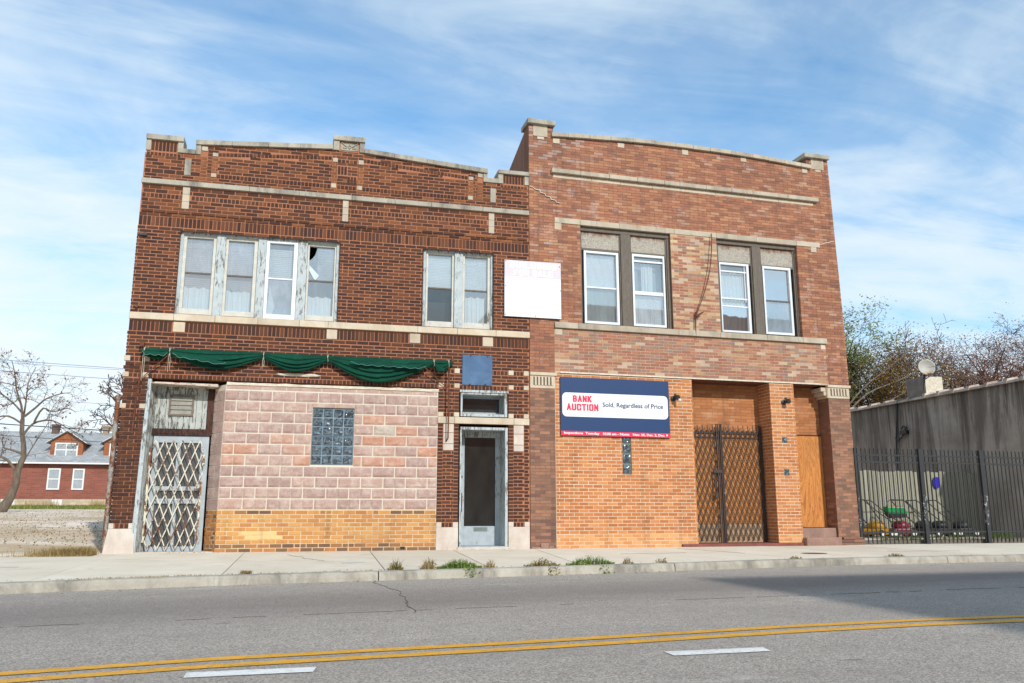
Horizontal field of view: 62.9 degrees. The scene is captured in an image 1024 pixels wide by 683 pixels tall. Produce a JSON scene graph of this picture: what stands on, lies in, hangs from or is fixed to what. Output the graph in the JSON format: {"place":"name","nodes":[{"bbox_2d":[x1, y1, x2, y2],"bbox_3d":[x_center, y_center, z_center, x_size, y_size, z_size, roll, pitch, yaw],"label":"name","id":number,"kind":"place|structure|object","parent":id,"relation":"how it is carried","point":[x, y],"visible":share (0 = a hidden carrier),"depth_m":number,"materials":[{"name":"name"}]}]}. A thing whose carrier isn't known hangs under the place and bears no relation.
{"place":"outdoors","nodes":[
{"label":"outdoors","id":0,"kind":"place"},
{"bbox_2d":[0,510,110,547],"bbox_3d":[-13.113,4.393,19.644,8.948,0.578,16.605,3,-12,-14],"label":"gravel","id":1,"kind":"structure","parent":0,"point":[55,534],"depth_m":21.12,"materials":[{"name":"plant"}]},
{"bbox_2d":[9,504,111,508],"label":"grass","id":2,"kind":"structure","parent":0,"point":[31,506],"depth_m":45.57,"materials":[{"name":"green plant"}]},
{"bbox_2d":[102,133,529,553],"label":"brick building","id":3,"kind":"structure","parent":0,"point":[348,246],"depth_m":14.93,"materials":[{"name":"brick"}]},
{"bbox_2d":[144,435,210,551],"bbox_3d":[-5.693,2.601,14.326,0.891,1.928,0.592,3,-12,-14],"label":"door","id":4,"kind":"structure","parent":3,"relation":"in","point":[206,443],"depth_m":14.13,"materials":[{"name":"blue paint"}]},
{"bbox_2d":[178,235,216,315],"bbox_3d":[-5.553,-1.173,14.777,0.585,1.454,0.126,3,-12,-14],"label":"window","id":5,"kind":"structure","parent":3,"relation":"in","point":[199,300],"depth_m":14.78,"materials":[{"name":"glass"}]},
{"bbox_2d":[221,238,258,317],"bbox_3d":[-4.848,-1.138,14.947,0.550,1.454,0.126,3,-12,-14],"label":"window","id":6,"kind":"structure","parent":3,"relation":"in","point":[236,304],"depth_m":14.95,"materials":[{"name":"glass"}]},
{"bbox_2d":[174,231,339,321],"bbox_3d":[-4.511,-1.162,14.984,2.756,1.544,0.105,3,-12,-14],"label":"window frame","id":7,"kind":"structure","parent":3,"relation":"in","point":[221,238],"depth_m":14.95,"materials":[{"name":"white wood"}]},
{"bbox_2d":[262,240,298,319],"bbox_3d":[-4.167,-1.102,15.094,0.549,1.467,0.156,3,-12,-14],"label":"window","id":8,"kind":"structure","parent":3,"relation":"in","point":[292,270],"depth_m":15.12,"materials":[{"name":"white plastic"}]},
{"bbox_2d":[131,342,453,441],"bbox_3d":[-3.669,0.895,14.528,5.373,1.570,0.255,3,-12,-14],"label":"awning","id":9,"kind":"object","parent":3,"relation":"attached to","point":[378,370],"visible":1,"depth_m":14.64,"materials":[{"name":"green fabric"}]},
{"bbox_2d":[304,244,336,321],"bbox_3d":[-3.474,-1.068,15.292,0.550,1.454,0.156,3,-12,-14],"label":"window","id":10,"kind":"structure","parent":3,"relation":"in","point":[316,309],"depth_m":15.25,"materials":[{"name":"glass"}]},
{"bbox_2d":[311,436,352,464],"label":"glass block window","id":11,"kind":"structure","parent":3,"relation":"in","point":[324,450],"depth_m":14.60,"materials":[{"name":"clear glass"}]},
{"bbox_2d":[312,408,353,436],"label":"glass block window","id":12,"kind":"structure","parent":3,"relation":"in","point":[326,422],"depth_m":14.70,"materials":[{"name":"glass"}]},
{"bbox_2d":[424,252,453,327],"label":"window","id":13,"kind":"structure","parent":3,"relation":"in","point":[439,301],"depth_m":15.75,"materials":[{"name":"glass"}]},
{"bbox_2d":[422,249,492,329],"bbox_3d":[-1.016,-0.997,15.826,1.353,1.534,0.105,3,-12,-14],"label":"window frame","id":14,"kind":"structure","parent":3,"relation":"in","point":[458,256],"depth_m":15.79,"materials":[{"name":"white wood"}]},
{"bbox_2d":[462,255,489,329],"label":"window","id":15,"kind":"structure","parent":3,"relation":"in","point":[474,308],"depth_m":15.96,"materials":[{"name":"glass"}]},
{"bbox_2d":[462,355,491,385],"bbox_3d":[-0.640,0.529,15.473,0.563,0.566,0.033,3,-12,-14],"label":"blank plate sign","id":16,"kind":"object","parent":3,"relation":"attached to","point":[476,369],"visible":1,"depth_m":15.47,"materials":[{"name":"blue metal"}]},
{"bbox_2d":[460,437,499,545],"bbox_3d":[-0.589,2.719,15.472,0.762,2.045,0.109,3,-12,-14],"label":"door","id":17,"kind":"structure","parent":3,"relation":"in","point":[480,459],"depth_m":15.49,"materials":[{"name":"blue paint"}]},
{"bbox_2d":[459,390,508,417],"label":"transom window","id":18,"kind":"structure","parent":3,"relation":"in","point":[472,403],"depth_m":15.66,"materials":[{"name":"white wood"}]},
{"bbox_2d":[0,562,1023,682],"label":"road","id":19,"kind":"structure","parent":0,"point":[126,626],"depth_m":5.54,"materials":[{"name":"grey asphalt"}]},
{"bbox_2d":[183,667,315,677],"bbox_3d":[-1.233,1.569,3.974,0.600,0.001,0.140,3,-12,-14],"label":"lane marking","id":20,"kind":"object","parent":19,"relation":"on","point":[247,672],"visible":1,"depth_m":3.96,"materials":[{"name":"white paint"}]},
{"bbox_2d":[373,582,415,611],"bbox_3d":[-1.127,2.390,7.985,0.140,0.003,3.380,3,-12,-15],"label":"road crack","id":21,"kind":"object","parent":19,"relation":"on","point":[399,594],"visible":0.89,"depth_m":7.64,"materials":[{"name":"grey asphalt"}]},
{"bbox_2d":[0,554,1023,593],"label":"kerb","id":22,"kind":"structure","parent":19,"relation":"on","point":[22,587],"depth_m":9.64,"materials":[{"name":"concrete"}]},
{"bbox_2d":[60,569,366,579],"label":"dry grass","id":23,"kind":"structure","parent":22,"relation":"on","point":[246,572],"depth_m":8.79,"materials":[{"name":"brown plant"}]},
{"bbox_2d":[387,557,404,569],"bbox_3d":[-1.315,2.537,9.589,0.276,0.156,0.209,8,-14,-35],"label":"weed clump","id":24,"kind":"object","parent":22,"relation":"on","point":[398,566],"visible":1,"depth_m":9.59,"materials":[{"name":"brown plant"}]},
{"bbox_2d":[419,556,437,568],"bbox_3d":[-0.977,2.566,9.731,0.263,0.155,0.245,0,-12,1],"label":"weed clump","id":25,"kind":"object","parent":22,"relation":"on","point":[426,565],"visible":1,"depth_m":9.72,"materials":[{"name":"beige plant"}]},
{"bbox_2d":[0,619,1023,682],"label":"yellow line","id":26,"kind":"object","parent":19,"relation":"on","point":[401,655],"visible":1,"depth_m":4.53,"materials":[{"name":"paint"}]},
{"bbox_2d":[0,615,1023,674],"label":"yellow line","id":27,"kind":"object","parent":19,"relation":"on","point":[378,649],"visible":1,"depth_m":4.76,"materials":[{"name":"paint"}]},
{"bbox_2d":[0,587,1023,627],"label":"road seam","id":28,"kind":"object","parent":19,"relation":"on","point":[462,608],"visible":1,"depth_m":6.45,"materials":[{"name":"grey asphalt"}]},
{"bbox_2d":[664,647,770,654],"bbox_3d":[1.132,1.688,4.563,0.600,0.001,0.140,3,-12,-14],"label":"lane marking","id":29,"kind":"object","parent":19,"relation":"on","point":[716,651],"visible":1,"depth_m":4.55,"materials":[{"name":"white paint"}]},
{"bbox_2d":[0,543,1023,581],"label":"sidewalk","id":30,"kind":"structure","parent":0,"point":[17,569],"depth_m":12.03,"materials":[{"name":"concrete"}]},
{"bbox_2d":[341,562,364,563],"bbox_3d":[-2.057,2.882,10.877,0.316,0.015,0.316,3,-12,-14],"label":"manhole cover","id":31,"kind":"object","parent":30,"relation":"on","point":[353,563],"visible":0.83,"depth_m":10.81,"materials":[{"name":"grey metal"}]},
{"bbox_2d":[435,558,481,576],"bbox_3d":[-0.624,2.658,9.854,0.574,0.239,0.327,1,-12,-3],"label":"weed clump","id":32,"kind":"object","parent":30,"relation":"on","point":[458,565],"visible":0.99,"depth_m":9.85,"materials":[{"name":"green plant"}]},
{"bbox_2d":[482,559,497,567],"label":"weed clump","id":33,"kind":"object","parent":30,"relation":"on","point":[490,564],"visible":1,"depth_m":10.02,"materials":[{"name":"beige plant"}]},
{"bbox_2d":[297,548,735,560],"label":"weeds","id":34,"kind":"object","parent":30,"relation":"on","point":[635,553],"visible":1,"depth_m":13.31,"materials":[{"name":"plant"}]},
{"bbox_2d":[524,557,560,574],"bbox_3d":[0.384,2.751,10.232,0.533,0.222,0.298,3,-12,-14],"label":"weed clump","id":35,"kind":"object","parent":30,"relation":"on","point":[542,563],"visible":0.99,"depth_m":10.26,"materials":[{"name":"brown plant"}]},
{"bbox_2d":[565,556,614,573],"bbox_3d":[0.998,2.795,10.519,0.712,0.242,0.335,3,-12,-14],"label":"weed clump","id":36,"kind":"object","parent":30,"relation":"on","point":[587,561],"visible":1,"depth_m":10.52,"materials":[{"name":"green plant"}]},
{"bbox_2d":[655,558,666,562],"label":"weed clump","id":37,"kind":"object","parent":30,"relation":"on","point":[661,561],"visible":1,"depth_m":10.96,"materials":[{"name":"beige plant"}]},
{"bbox_2d":[0,509,1023,556],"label":"ground","id":38,"kind":"structure","parent":0,"point":[12,543],"depth_m":20.09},
{"bbox_2d":[0,349,100,511],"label":"bare tree","id":39,"kind":"object","parent":38,"relation":"on","point":[7,501],"visible":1,"depth_m":31.57,"materials":[{"name":"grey plant"}]},
{"bbox_2d":[2,545,100,556],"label":"dry grass","id":40,"kind":"structure","parent":38,"relation":"on","point":[75,552],"depth_m":12.70,"materials":[{"name":"beige plant"}]},
{"bbox_2d":[0,498,104,505],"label":"dry shrub growth","id":41,"kind":"object","parent":38,"relation":"on","point":[97,503],"visible":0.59,"depth_m":61.69,"materials":[{"name":"brown plant"}]},
{"bbox_2d":[0,414,117,505],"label":"red house","id":42,"kind":"structure","parent":38,"relation":"on","point":[69,476],"depth_m":63.24,"materials":[{"name":"brick"}]},
{"bbox_2d":[46,468,60,489],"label":"window","id":43,"kind":"structure","parent":42,"relation":"in","point":[53,477],"depth_m":62.79,"materials":[{"name":"white glass"}]},
{"bbox_2d":[54,443,78,455],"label":"window","id":44,"kind":"structure","parent":42,"relation":"in","point":[62,450],"depth_m":63.88,"materials":[{"name":"white glass"}]},
{"bbox_2d":[71,469,84,489],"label":"window","id":45,"kind":"structure","parent":42,"relation":"in","point":[78,476],"depth_m":63.18,"materials":[{"name":"white glass"}]},
{"bbox_2d":[85,372,123,432],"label":"bare tree","id":46,"kind":"object","parent":38,"relation":"on","point":[109,389],"visible":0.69,"depth_m":69.05,"materials":[{"name":"brown plant"}]},
{"bbox_2d":[101,394,121,551],"bbox_3d":[-6.583,2.137,13.731,0.131,2.560,0.112,3,-12,-14],"label":"rusty pipe","id":47,"kind":"object","parent":38,"relation":"on","point":[113,428],"visible":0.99,"depth_m":13.71,"materials":[{"name":"metal"}]},
{"bbox_2d":[510,118,864,548],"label":"brick building","id":48,"kind":"structure","parent":38,"relation":"on","point":[621,229],"depth_m":16.92,"materials":[{"name":"brick"}]},
{"bbox_2d":[504,260,560,318],"bbox_3d":[0.401,-0.998,16.029,1.118,1.107,0.028,3,-12,-14],"label":"for sale sign","id":49,"kind":"object","parent":48,"relation":"attached to","point":[532,289],"visible":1,"depth_m":16.02,"materials":[{"name":"white plastic"}]},
{"bbox_2d":[582,250,619,325],"bbox_3d":[1.764,-1.056,16.626,0.739,1.484,0.126,3,-12,-15],"label":"window","id":50,"kind":"structure","parent":48,"relation":"in","point":[598,270],"depth_m":16.65,"materials":[{"name":"glass"}]},
{"bbox_2d":[560,377,669,437],"bbox_3d":[1.988,1.269,16.024,2.236,1.110,0.032,3,-12,-15],"label":"auction sign","id":51,"kind":"object","parent":48,"relation":"attached to","point":[599,407],"visible":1,"depth_m":16.01,"materials":[{"name":"blue plastic"}]},
{"bbox_2d":[580,226,671,328],"bbox_3d":[2.295,-1.281,16.784,2.020,2.073,0.100,3,-12,-15],"label":"window frame","id":52,"kind":"structure","parent":48,"relation":"in","point":[625,243],"depth_m":16.83,"materials":[{"name":"beige wood"}]},
{"bbox_2d":[622,437,630,473],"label":"glass block window","id":53,"kind":"structure","parent":48,"relation":"in","point":[626,447],"depth_m":15.94,"materials":[{"name":"clear glass"}]},
{"bbox_2d":[631,254,666,328],"bbox_3d":[2.729,-0.999,16.962,0.715,1.496,0.263,3,-12,-15],"label":"window","id":54,"kind":"structure","parent":48,"relation":"in","point":[646,297],"depth_m":16.93,"materials":[{"name":"glass"}]},
{"bbox_2d":[671,394,680,401],"bbox_3d":[3.204,1.100,16.347,0.110,0.160,0.204,7,-14,-32],"label":"wall lamp","id":55,"kind":"object","parent":48,"relation":"attached to","point":[675,397],"visible":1,"depth_m":16.31,"materials":[{"name":"black plastic"}]},
{"bbox_2d":[694,233,711,330],"bbox_3d":[3.911,-1.150,17.028,0.482,2.251,0.096,2,-12,-11],"label":"hanging chain","id":56,"kind":"object","parent":48,"relation":"hanging from","point":[696,315],"visible":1,"depth_m":16.96,"materials":[{"name":"brown metal"}]},
{"bbox_2d":[694,430,763,542],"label":"security gate","id":57,"kind":"structure","parent":48,"relation":"in","point":[743,435],"depth_m":16.84,"materials":[{"name":"brown metal"}]},
{"bbox_2d":[719,262,751,333],"bbox_3d":[4.617,-0.897,17.420,0.687,1.488,0.151,3,-12,-15],"label":"window","id":58,"kind":"structure","parent":48,"relation":"in","point":[734,287],"depth_m":17.42,"materials":[{"name":"glass"}]},
{"bbox_2d":[716,239,800,336],"bbox_3d":[5.179,-1.122,17.573,1.996,2.073,0.100,3,-12,-15],"label":"window frame","id":59,"kind":"structure","parent":48,"relation":"in","point":[757,255],"depth_m":17.61,"materials":[{"name":"beige wood"}]},
{"bbox_2d":[761,266,794,336],"bbox_3d":[5.599,-0.853,17.657,0.678,1.476,0.089,3,-12,-15],"label":"window","id":60,"kind":"structure","parent":48,"relation":"in","point":[776,281],"depth_m":17.68,"materials":[{"name":"glass"}]},
{"bbox_2d":[782,437,786,442],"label":"glass block window","id":61,"kind":"structure","parent":48,"relation":"in","point":[784,439],"depth_m":16.92,"materials":[{"name":"clear glass"}]},
{"bbox_2d":[781,398,790,404],"bbox_3d":[5.569,1.214,17.014,0.110,0.140,0.170,7,-14,-31],"label":"wall lamp","id":62,"kind":"object","parent":48,"relation":"attached to","point":[785,401],"visible":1,"depth_m":16.99,"materials":[{"name":"black plastic"}]},
{"bbox_2d":[784,469,788,475],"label":"glass block window","id":63,"kind":"structure","parent":48,"relation":"in","point":[786,471],"depth_m":16.79,"materials":[{"name":"clear glass"}]},
{"bbox_2d":[796,436,827,526],"bbox_3d":[6.078,2.879,17.256,0.810,1.855,0.020,3,-12,-15],"label":"boarded door","id":64,"kind":"structure","parent":48,"relation":"in","point":[810,460],"depth_m":17.27,"materials":[{"name":"brown wood"}]},
{"bbox_2d":[861,499,893,537],"bbox_3d":[9.302,4.594,21.723,1.174,0.967,0.610,9,-15,-38],"label":"lawn mower","id":65,"kind":"object","parent":38,"relation":"on","point":[874,528],"visible":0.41,"depth_m":21.66,"materials":[{"name":"yellow paint"}]},
{"bbox_2d":[842,295,919,406],"bbox_3d":[14.114,3.035,37.322,7.422,10.492,6.133,3,-12,-14],"label":"tree","id":66,"kind":"object","parent":38,"relation":"on","point":[851,356],"visible":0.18,"depth_m":36.95,"materials":[{"name":"green plant"}]},
{"bbox_2d":[863,500,918,536],"bbox_3d":[10.001,4.683,22.162,1.174,0.967,0.610,0,-12,1],"label":"lawn mower","id":67,"kind":"object","parent":38,"relation":"on","point":[899,527],"visible":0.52,"depth_m":21.91,"materials":[{"name":"paint"}]},
{"bbox_2d":[884,499,906,517],"bbox_3d":[10.018,4.383,21.948,0.554,0.490,0.314,1,-12,-6],"label":"grass catcher","id":68,"kind":"object","parent":67,"relation":"hanging from","point":[894,512],"depth_m":21.80,"materials":[{"name":"green plastic"}]},
{"bbox_2d":[849,334,936,406],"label":"tree","id":69,"kind":"object","parent":38,"relation":"on","point":[884,366],"visible":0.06,"depth_m":40.67,"materials":[{"name":"green plant"}]},
{"bbox_2d":[874,534,922,539],"bbox_3d":[8.262,4.181,17.775,1.183,0.200,0.653,3,-12,-14],"label":"weed clump","id":70,"kind":"object","parent":38,"relation":"on","point":[900,537],"visible":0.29,"depth_m":17.79,"materials":[{"name":"green plant"}]},
{"bbox_2d":[892,500,941,536],"bbox_3d":[10.698,4.697,22.230,1.174,0.967,0.610,5,-12,-21],"label":"lawn mower","id":71,"kind":"object","parent":38,"relation":"on","point":[921,528],"visible":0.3,"depth_m":22.08,"materials":[{"name":"black plastic"}]},
{"bbox_2d":[846,313,994,407],"bbox_3d":[16.424,3.288,37.064,8.864,9.892,6.709,3,-12,-14],"label":"tree","id":72,"kind":"object","parent":38,"relation":"on","point":[882,380],"visible":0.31,"depth_m":36.31,"materials":[{"name":"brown plant"}]},
{"bbox_2d":[859,470,982,536],"bbox_3d":[8.089,4.351,22.499,10.636,1.854,0.068,3,-12,-14],"label":"board fence","id":73,"kind":"object","parent":38,"relation":"on","point":[917,494],"visible":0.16,"depth_m":23.31,"materials":[{"name":"beige wood"}]},
{"bbox_2d":[933,477,938,487],"bbox_3d":[11.893,3.957,23.466,0.210,0.310,0.015,3,-12,-14],"label":"blue sign","id":74,"kind":"object","parent":73,"relation":"attached to","point":[937,483],"visible":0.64,"depth_m":23.45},
{"bbox_2d":[905,500,956,536],"bbox_3d":[11.247,4.751,22.498,1.174,0.967,0.610,3,-12,-14],"label":"lawn mower","id":75,"kind":"object","parent":38,"relation":"on","point":[941,524],"visible":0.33,"depth_m":22.30,"materials":[{"name":"black plastic"}]},
{"bbox_2d":[850,375,1023,536],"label":"stucco building","id":76,"kind":"structure","parent":38,"relation":"on","point":[985,417],"depth_m":24.67,"materials":[{"name":"concrete"}]},
{"bbox_2d":[895,404,897,470],"bbox_3d":[12.454,3.412,27.025,0.058,3.003,0.324,3,-12,-14],"label":"wall cable","id":77,"kind":"object","parent":76,"relation":"attached to","point":[896,433],"depth_m":27.10,"materials":[{"name":"black plastic"}]},
{"bbox_2d":[895,426,908,440],"bbox_3d":[12.479,2.950,26.884,0.120,0.484,0.659,3,-12,-14],"label":"cable box","id":78,"kind":"object","parent":76,"relation":"attached to","point":[903,432],"visible":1,"depth_m":26.73,"materials":[{"name":"black plastic"}]},
{"bbox_2d":[918,359,939,390],"bbox_3d":[12.889,1.007,25.769,0.608,0.961,0.337,-10,-15,41],"label":"satellite dish","id":79,"kind":"object","parent":76,"relation":"attached to","point":[927,367],"visible":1,"depth_m":25.89,"materials":[{"name":"white plastic"}]},
{"bbox_2d":[853,447,1023,543],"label":"iron fence","id":80,"kind":"object","parent":38,"relation":"on","point":[919,463],"visible":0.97,"depth_m":17.65,"materials":[{"name":"black metal"}]},
{"bbox_2d":[865,538,1023,544],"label":"yard ledge","id":81,"kind":"object","parent":38,"relation":"on","point":[938,542],"visible":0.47,"depth_m":17.61,"materials":[{"name":"grey concrete"}]},
{"bbox_2d":[866,302,1023,388],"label":"tree","id":82,"kind":"object","parent":38,"relation":"on","point":[975,380],"visible":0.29,"depth_m":39.75,"materials":[{"name":"brown plant"}]},
{"bbox_2d":[927,500,979,536],"bbox_3d":[11.849,4.764,22.564,1.174,0.967,0.610,2,-12,-9],"label":"lawn mower","id":83,"kind":"object","parent":38,"relation":"on","point":[962,527],"visible":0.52,"depth_m":22.34,"materials":[{"name":"grey paint"}]},
{"bbox_2d":[931,533,980,539],"bbox_3d":[9.613,4.245,18.092,1.173,0.200,0.618,2,-12,-8],"label":"weed clump","id":84,"kind":"object","parent":38,"relation":"on","point":[952,537],"visible":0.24,"depth_m":18.07,"materials":[{"name":"green plant"}]},
{"bbox_2d":[912,315,1023,387],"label":"tree","id":85,"kind":"object","parent":38,"relation":"on","point":[999,351],"visible":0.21,"depth_m":42.16,"materials":[{"name":"brown plant"}]},
{"bbox_2d":[979,532,1016,538],"bbox_3d":[12.206,4.823,20.934,0.921,0.200,0.598,3,-12,-14],"label":"weed clump","id":86,"kind":"object","parent":38,"relation":"on","point":[1003,535],"visible":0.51,"depth_m":20.86,"materials":[{"name":"green plant"}]},
{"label":"utility pole","id":87,"kind":"object","parent":38,"relation":"on","visible":0},
{"bbox_2d":[0,423,109,430],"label":"overhead cable","id":88,"kind":"object","parent":87,"relation":"attached to","point":[56,427],"visible":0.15,"depth_m":40.84,"materials":[{"name":"black rubber"}]},
{"bbox_2d":[3,435,110,442],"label":"overhead cable","id":89,"kind":"object","parent":87,"relation":"attached to","point":[59,439],"visible":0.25,"depth_m":40.80,"materials":[{"name":"black rubber"}]},
{"bbox_2d":[2,362,116,369],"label":"overhead cable","id":90,"kind":"object","parent":87,"relation":"attached to","point":[64,366],"visible":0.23,"depth_m":41.77,"materials":[{"name":"black rubber"}]},
{"bbox_2d":[0,359,123,368],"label":"overhead cable","id":91,"kind":"object","parent":87,"relation":"attached to","point":[65,364],"visible":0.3,"depth_m":41.51,"materials":[{"name":"black rubber"}]},
{"bbox_2d":[1,370,122,379],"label":"overhead cable","id":92,"kind":"object","parent":87,"relation":"attached to","point":[74,376],"visible":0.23,"depth_m":41.51,"materials":[{"name":"black rubber"}]},
{"bbox_2d":[0,0,1023,432],"label":"sky","id":93,"kind":"structure","parent":0,"point":[916,107],"materials":[{"name":"blue"}]}
]}

